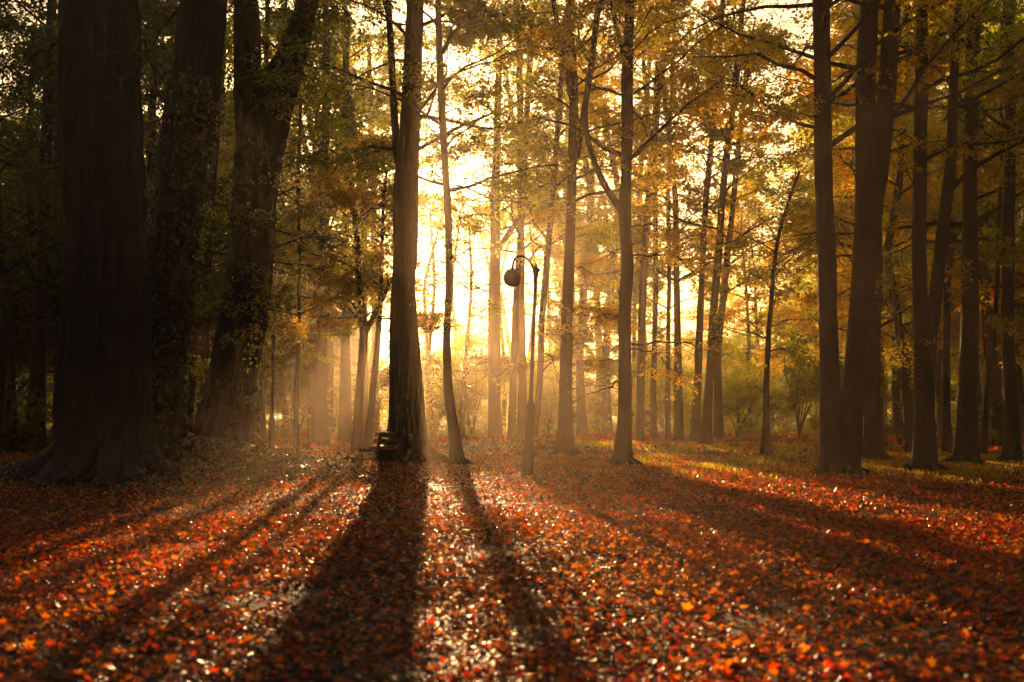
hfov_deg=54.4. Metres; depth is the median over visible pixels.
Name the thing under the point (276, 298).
woodland tree
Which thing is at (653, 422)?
tree
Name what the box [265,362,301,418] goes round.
woodland tree
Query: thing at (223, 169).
tree
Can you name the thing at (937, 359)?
woodland tree
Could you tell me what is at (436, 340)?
sky
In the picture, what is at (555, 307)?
tree
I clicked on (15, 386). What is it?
woodland tree
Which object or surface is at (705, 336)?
woodland tree
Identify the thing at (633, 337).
tree
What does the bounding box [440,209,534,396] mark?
tree
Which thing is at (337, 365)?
tree
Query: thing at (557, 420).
shrub
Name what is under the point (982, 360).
woodland tree
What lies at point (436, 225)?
tree
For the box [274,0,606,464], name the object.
tree
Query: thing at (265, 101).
tree
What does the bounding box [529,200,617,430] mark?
tree
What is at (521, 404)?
tree
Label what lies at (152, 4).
woodland tree
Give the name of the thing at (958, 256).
woodland tree
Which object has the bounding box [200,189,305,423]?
woodland tree
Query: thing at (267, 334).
woodland tree
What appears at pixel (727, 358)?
woodland tree
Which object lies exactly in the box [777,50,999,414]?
woodland tree
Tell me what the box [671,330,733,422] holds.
woodland tree
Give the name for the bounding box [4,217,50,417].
woodland tree
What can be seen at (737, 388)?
shrub
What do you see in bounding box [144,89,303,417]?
woodland tree
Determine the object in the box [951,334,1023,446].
shrub
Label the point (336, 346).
woodland tree
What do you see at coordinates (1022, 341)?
woodland tree
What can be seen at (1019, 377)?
woodland tree
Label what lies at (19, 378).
woodland tree
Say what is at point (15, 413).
woodland tree
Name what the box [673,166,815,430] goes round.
woodland tree
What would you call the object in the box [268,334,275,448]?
trunk
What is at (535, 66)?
tree
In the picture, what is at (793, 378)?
woodland tree
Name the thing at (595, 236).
tree
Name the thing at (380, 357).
woodland tree
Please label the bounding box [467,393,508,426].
shrub
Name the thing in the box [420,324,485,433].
shrub
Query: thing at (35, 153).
woodland tree
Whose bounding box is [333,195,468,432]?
tree
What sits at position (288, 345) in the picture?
woodland tree
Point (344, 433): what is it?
tree
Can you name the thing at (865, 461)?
grass
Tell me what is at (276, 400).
shrub
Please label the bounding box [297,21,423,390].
tree
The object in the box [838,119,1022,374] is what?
woodland tree
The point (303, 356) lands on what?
woodland tree
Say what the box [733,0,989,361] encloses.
woodland tree
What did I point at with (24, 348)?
woodland tree
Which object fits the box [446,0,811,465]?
tree
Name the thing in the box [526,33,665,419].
tree
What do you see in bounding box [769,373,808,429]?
shrub
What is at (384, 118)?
tree
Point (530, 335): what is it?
tree
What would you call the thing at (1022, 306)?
woodland tree
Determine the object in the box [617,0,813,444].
tree
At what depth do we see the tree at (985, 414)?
32.13 m
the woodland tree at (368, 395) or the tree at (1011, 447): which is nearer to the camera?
the tree at (1011, 447)
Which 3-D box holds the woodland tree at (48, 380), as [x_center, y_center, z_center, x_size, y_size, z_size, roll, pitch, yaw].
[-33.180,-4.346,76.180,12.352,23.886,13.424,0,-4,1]
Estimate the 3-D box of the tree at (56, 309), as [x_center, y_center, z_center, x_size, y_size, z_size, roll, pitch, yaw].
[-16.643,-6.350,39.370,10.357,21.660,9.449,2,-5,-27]
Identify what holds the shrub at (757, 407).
on the ground at (926, 630)
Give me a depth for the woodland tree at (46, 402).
96.41 m
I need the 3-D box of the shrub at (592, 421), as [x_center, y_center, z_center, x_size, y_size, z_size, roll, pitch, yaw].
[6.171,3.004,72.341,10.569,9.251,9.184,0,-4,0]
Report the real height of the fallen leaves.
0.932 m
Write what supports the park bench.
on the ground at (926, 630)
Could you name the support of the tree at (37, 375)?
on the ground at (926, 630)
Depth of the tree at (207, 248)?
40.25 m
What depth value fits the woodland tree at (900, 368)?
72.29 m
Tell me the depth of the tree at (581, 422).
61.27 m
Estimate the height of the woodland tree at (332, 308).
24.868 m
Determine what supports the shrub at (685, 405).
on the ground at (926, 630)
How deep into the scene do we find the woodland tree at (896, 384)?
48.09 m
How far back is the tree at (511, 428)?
44.06 m
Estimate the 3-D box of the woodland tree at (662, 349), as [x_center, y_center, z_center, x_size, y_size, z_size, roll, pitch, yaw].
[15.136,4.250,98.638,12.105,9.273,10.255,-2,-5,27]
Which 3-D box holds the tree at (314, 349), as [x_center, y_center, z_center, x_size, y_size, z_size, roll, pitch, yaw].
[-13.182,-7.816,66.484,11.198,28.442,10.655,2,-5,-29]
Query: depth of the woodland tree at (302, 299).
65.62 m
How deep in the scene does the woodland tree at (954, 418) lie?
94.84 m
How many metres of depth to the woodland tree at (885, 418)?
100.76 m
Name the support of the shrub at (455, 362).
on the ground at (926, 630)
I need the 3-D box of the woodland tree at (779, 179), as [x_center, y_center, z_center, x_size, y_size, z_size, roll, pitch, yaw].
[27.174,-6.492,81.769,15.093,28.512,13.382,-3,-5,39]
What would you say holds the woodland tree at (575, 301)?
on the ground at (926, 630)
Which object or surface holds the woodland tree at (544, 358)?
on the ground at (926, 630)
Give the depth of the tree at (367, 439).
33.93 m
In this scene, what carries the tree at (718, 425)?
on the ground at (926, 630)
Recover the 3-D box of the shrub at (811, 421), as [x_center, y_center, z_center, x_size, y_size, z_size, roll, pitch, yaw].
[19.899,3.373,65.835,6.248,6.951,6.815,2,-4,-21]
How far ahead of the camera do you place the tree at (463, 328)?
82.25 m
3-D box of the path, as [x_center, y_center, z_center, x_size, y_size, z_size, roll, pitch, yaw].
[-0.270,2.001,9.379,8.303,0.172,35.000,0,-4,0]
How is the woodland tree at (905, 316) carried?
on the ground at (926, 630)
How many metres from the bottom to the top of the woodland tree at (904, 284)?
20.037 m
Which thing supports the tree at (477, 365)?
on the ground at (926, 630)
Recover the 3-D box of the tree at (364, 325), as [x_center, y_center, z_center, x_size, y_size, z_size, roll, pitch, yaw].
[-5.158,-1.683,32.805,6.016,11.269,5.393,3,-5,-39]
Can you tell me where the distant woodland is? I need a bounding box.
[51,334,903,419]
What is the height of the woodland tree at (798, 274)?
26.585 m
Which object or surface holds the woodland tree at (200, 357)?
on the ground at (926, 630)
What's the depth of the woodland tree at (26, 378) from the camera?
83.42 m
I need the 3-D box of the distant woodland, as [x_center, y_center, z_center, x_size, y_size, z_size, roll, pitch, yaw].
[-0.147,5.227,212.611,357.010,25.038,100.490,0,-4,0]
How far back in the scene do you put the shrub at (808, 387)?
49.48 m
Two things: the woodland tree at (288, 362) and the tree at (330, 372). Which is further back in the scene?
the woodland tree at (288, 362)
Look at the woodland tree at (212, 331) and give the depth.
50.32 m
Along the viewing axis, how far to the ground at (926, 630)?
13.78 m
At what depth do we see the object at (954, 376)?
91.03 m
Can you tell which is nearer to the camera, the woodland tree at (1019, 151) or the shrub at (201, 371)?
the shrub at (201, 371)
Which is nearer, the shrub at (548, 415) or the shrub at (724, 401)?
the shrub at (548, 415)
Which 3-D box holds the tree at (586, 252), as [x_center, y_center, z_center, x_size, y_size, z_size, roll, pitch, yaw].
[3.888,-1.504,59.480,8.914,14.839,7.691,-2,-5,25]
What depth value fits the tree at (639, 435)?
45.09 m
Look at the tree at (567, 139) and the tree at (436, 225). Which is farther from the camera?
the tree at (567, 139)
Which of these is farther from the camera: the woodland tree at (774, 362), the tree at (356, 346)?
the tree at (356, 346)
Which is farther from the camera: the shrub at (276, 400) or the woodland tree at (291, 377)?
the woodland tree at (291, 377)
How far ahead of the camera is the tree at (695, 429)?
46.01 m
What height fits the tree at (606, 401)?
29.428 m
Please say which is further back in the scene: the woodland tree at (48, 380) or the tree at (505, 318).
the tree at (505, 318)
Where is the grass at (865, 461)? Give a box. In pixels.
[291,437,1023,484]
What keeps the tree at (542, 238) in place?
on the ground at (926, 630)
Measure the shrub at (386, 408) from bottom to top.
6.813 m
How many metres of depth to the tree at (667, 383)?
47.99 m
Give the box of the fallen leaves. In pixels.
[0,429,1023,681]
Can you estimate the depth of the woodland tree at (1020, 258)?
62.54 m
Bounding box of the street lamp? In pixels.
[503,255,539,476]
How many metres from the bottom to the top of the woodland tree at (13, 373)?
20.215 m
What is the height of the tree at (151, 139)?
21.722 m
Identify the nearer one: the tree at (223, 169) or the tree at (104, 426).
the tree at (104, 426)
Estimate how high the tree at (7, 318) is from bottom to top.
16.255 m
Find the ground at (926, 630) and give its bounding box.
[0,416,1023,681]
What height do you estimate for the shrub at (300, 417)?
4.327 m
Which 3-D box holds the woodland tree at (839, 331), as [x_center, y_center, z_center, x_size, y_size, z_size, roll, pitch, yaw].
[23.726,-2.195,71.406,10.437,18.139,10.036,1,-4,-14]
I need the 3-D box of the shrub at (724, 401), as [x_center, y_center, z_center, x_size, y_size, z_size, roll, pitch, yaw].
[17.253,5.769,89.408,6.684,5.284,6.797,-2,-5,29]
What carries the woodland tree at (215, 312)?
on the ground at (926, 630)
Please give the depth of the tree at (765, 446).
29.21 m
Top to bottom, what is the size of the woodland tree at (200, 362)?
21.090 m
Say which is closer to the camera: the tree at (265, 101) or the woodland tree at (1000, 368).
the tree at (265, 101)
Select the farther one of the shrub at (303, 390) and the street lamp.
the shrub at (303, 390)
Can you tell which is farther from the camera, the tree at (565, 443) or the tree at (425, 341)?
the tree at (425, 341)
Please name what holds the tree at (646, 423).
on the ground at (926, 630)
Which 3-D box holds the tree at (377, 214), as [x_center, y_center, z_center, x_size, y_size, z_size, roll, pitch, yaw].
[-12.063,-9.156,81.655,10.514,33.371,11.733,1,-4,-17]
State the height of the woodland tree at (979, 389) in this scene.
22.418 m
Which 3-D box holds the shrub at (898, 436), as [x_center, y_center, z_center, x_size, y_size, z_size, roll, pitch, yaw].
[16.176,2.211,41.875,3.249,4.392,3.511,2,-5,-26]
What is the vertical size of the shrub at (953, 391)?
4.008 m
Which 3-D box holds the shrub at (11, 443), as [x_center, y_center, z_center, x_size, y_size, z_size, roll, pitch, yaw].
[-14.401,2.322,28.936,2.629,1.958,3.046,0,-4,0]
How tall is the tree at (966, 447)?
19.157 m
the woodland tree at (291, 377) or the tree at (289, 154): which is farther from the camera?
the woodland tree at (291, 377)
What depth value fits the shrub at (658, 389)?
65.97 m
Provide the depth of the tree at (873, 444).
28.81 m
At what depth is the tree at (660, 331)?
63.42 m
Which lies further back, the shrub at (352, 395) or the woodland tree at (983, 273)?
the shrub at (352, 395)
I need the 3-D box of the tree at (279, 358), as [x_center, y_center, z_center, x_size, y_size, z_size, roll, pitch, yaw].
[-8.329,-4.011,38.411,7.183,16.777,7.239,0,-4,0]
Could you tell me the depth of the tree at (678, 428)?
48.43 m
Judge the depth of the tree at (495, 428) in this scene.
50.06 m
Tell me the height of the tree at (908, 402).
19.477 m
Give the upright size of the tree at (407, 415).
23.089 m
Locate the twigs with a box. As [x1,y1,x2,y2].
[0,446,1023,681]
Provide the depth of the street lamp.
21.26 m
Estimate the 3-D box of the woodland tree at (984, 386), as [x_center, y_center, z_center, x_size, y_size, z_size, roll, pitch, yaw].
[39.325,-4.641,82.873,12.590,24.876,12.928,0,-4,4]
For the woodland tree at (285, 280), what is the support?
on the ground at (926, 630)
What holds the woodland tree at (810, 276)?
on the ground at (926, 630)
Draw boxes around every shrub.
[0,387,53,452]
[186,358,209,418]
[263,335,336,439]
[263,345,310,434]
[276,382,338,432]
[290,344,357,433]
[333,364,388,429]
[335,346,388,435]
[368,358,388,428]
[420,307,557,437]
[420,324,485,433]
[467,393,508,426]
[501,328,634,434]
[539,392,617,429]
[541,324,664,431]
[589,378,663,430]
[603,353,713,434]
[656,364,713,431]
[683,327,789,439]
[686,378,732,427]
[701,340,794,432]
[731,331,813,430]
[739,301,841,440]
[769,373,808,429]
[770,342,844,433]
[863,386,936,434]
[881,342,938,444]
[886,386,989,435]
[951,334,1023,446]
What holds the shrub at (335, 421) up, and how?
on the ground at (926, 630)
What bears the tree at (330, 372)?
on the ground at (926, 630)
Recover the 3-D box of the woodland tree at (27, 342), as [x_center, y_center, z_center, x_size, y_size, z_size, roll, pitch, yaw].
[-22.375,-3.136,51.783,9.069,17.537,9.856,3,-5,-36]
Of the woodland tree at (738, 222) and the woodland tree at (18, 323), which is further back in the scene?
the woodland tree at (738, 222)
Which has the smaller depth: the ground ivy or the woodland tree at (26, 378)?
the ground ivy
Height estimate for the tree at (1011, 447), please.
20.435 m
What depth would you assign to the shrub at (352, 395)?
77.99 m
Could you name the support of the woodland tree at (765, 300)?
on the ground at (926, 630)
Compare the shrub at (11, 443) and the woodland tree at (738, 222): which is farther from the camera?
the woodland tree at (738, 222)
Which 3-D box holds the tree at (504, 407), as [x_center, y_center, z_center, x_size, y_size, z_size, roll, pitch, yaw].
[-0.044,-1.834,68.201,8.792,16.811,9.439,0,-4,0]
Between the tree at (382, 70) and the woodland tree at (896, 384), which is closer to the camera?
the woodland tree at (896, 384)
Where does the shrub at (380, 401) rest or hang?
on the ground at (926, 630)
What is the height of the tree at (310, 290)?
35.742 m
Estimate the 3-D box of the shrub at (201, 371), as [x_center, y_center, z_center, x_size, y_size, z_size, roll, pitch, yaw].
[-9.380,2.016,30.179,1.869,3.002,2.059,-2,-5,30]
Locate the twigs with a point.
(326, 679)
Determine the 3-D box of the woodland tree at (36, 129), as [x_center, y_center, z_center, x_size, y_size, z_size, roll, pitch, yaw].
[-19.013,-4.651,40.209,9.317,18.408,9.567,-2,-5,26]
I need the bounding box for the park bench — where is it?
[354,431,402,465]
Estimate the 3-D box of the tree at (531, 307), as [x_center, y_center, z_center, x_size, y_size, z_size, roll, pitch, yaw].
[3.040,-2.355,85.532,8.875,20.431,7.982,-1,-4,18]
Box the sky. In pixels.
[0,0,1022,415]
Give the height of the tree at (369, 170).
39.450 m
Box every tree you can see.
[0,0,64,374]
[0,0,192,452]
[0,0,216,396]
[0,0,218,451]
[0,0,235,408]
[0,0,294,444]
[0,0,330,490]
[0,12,213,426]
[0,19,147,321]
[0,108,54,356]
[0,113,54,425]
[0,114,53,425]
[1,168,49,400]
[3,183,53,429]
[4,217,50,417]
[5,0,233,416]
[5,189,50,412]
[9,136,146,440]
[18,363,53,398]
[21,362,53,427]
[27,83,270,339]
[35,9,232,307]
[142,0,329,395]
[143,113,286,394]
[144,36,314,393]
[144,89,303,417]
[170,0,424,449]
[175,0,384,443]
[192,113,359,411]
[195,337,211,399]
[196,0,377,441]
[196,267,213,386]
[197,233,311,362]
[199,14,378,448]
[199,168,355,432]
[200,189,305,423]
[201,177,309,346]
[209,86,341,341]
[223,0,466,444]
[224,0,591,463]
[230,2,423,437]
[264,181,370,425]
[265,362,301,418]
[268,121,458,453]
[268,274,302,379]
[270,27,339,423]
[271,2,430,441]
[271,41,388,432]
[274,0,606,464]
[275,266,336,425]
[276,29,441,432]
[277,0,454,437]
[289,212,341,358]
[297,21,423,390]
[302,301,384,375]
[303,30,393,428]
[316,136,444,445]
[331,210,422,398]
[332,36,391,376]
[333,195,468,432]
[333,368,387,424]
[382,203,462,413]
[383,199,483,430]
[417,209,508,423]
[418,201,533,437]
[419,0,618,438]
[419,0,638,438]
[420,0,605,439]
[428,0,724,456]
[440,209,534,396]
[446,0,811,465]
[452,199,557,432]
[460,37,596,429]
[476,202,593,402]
[477,0,623,439]
[482,214,539,398]
[502,202,651,395]
[503,28,681,435]
[507,202,594,428]
[525,193,592,403]
[526,17,642,415]
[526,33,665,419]
[526,342,588,414]
[528,60,602,277]
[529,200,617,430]
[532,0,769,441]
[535,207,636,382]
[540,29,689,433]
[561,0,801,440]
[572,199,685,398]
[584,14,722,439]
[590,20,714,430]
[591,0,759,440]
[592,192,686,430]
[594,0,1023,475]
[600,0,787,441]
[611,0,842,438]
[616,339,729,422]
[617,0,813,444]
[658,330,787,421]
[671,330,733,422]
[672,250,752,379]
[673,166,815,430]
[682,176,813,432]
[686,132,848,456]
[717,0,1023,447]
[723,0,1023,460]
[732,0,1023,471]
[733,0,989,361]
[734,0,1023,465]
[742,95,913,355]
[745,53,912,390]
[750,294,788,422]
[762,179,932,383]
[770,197,814,375]
[772,200,891,373]
[773,74,1018,441]
[776,340,841,421]
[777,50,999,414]
[794,11,1022,401]
[804,0,1023,461]
[806,121,956,415]
[807,1,1022,452]
[837,86,1023,439]
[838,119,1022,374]
[838,164,982,381]
[841,2,1023,447]
[842,353,887,426]
[883,0,1023,452]
[884,1,1023,435]
[885,94,1023,328]
[895,0,1023,453]
[902,3,1023,338]
[910,102,1023,441]
[933,0,1023,345]
[935,314,1023,424]
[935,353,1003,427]
[950,205,1023,366]
[950,217,1023,428]
[954,209,1023,397]
[981,170,1023,399]
[982,254,1023,350]
[1015,295,1023,367]
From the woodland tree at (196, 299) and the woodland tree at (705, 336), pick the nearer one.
the woodland tree at (196, 299)
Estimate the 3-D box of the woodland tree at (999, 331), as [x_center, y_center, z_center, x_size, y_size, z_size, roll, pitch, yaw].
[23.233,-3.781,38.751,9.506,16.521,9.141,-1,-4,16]
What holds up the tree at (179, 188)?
on the ground at (926, 630)
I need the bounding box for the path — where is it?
[0,463,926,681]
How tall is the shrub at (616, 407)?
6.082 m
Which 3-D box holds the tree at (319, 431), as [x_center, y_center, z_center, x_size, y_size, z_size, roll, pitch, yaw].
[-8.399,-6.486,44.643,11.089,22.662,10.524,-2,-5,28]
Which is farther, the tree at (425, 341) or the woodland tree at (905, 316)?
the tree at (425, 341)
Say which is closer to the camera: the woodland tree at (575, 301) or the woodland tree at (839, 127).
the woodland tree at (839, 127)
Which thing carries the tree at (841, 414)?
on the ground at (926, 630)
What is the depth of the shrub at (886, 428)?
59.48 m
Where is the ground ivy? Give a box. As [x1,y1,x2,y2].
[0,434,479,514]
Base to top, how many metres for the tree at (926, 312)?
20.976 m
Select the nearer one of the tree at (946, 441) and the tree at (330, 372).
the tree at (946, 441)

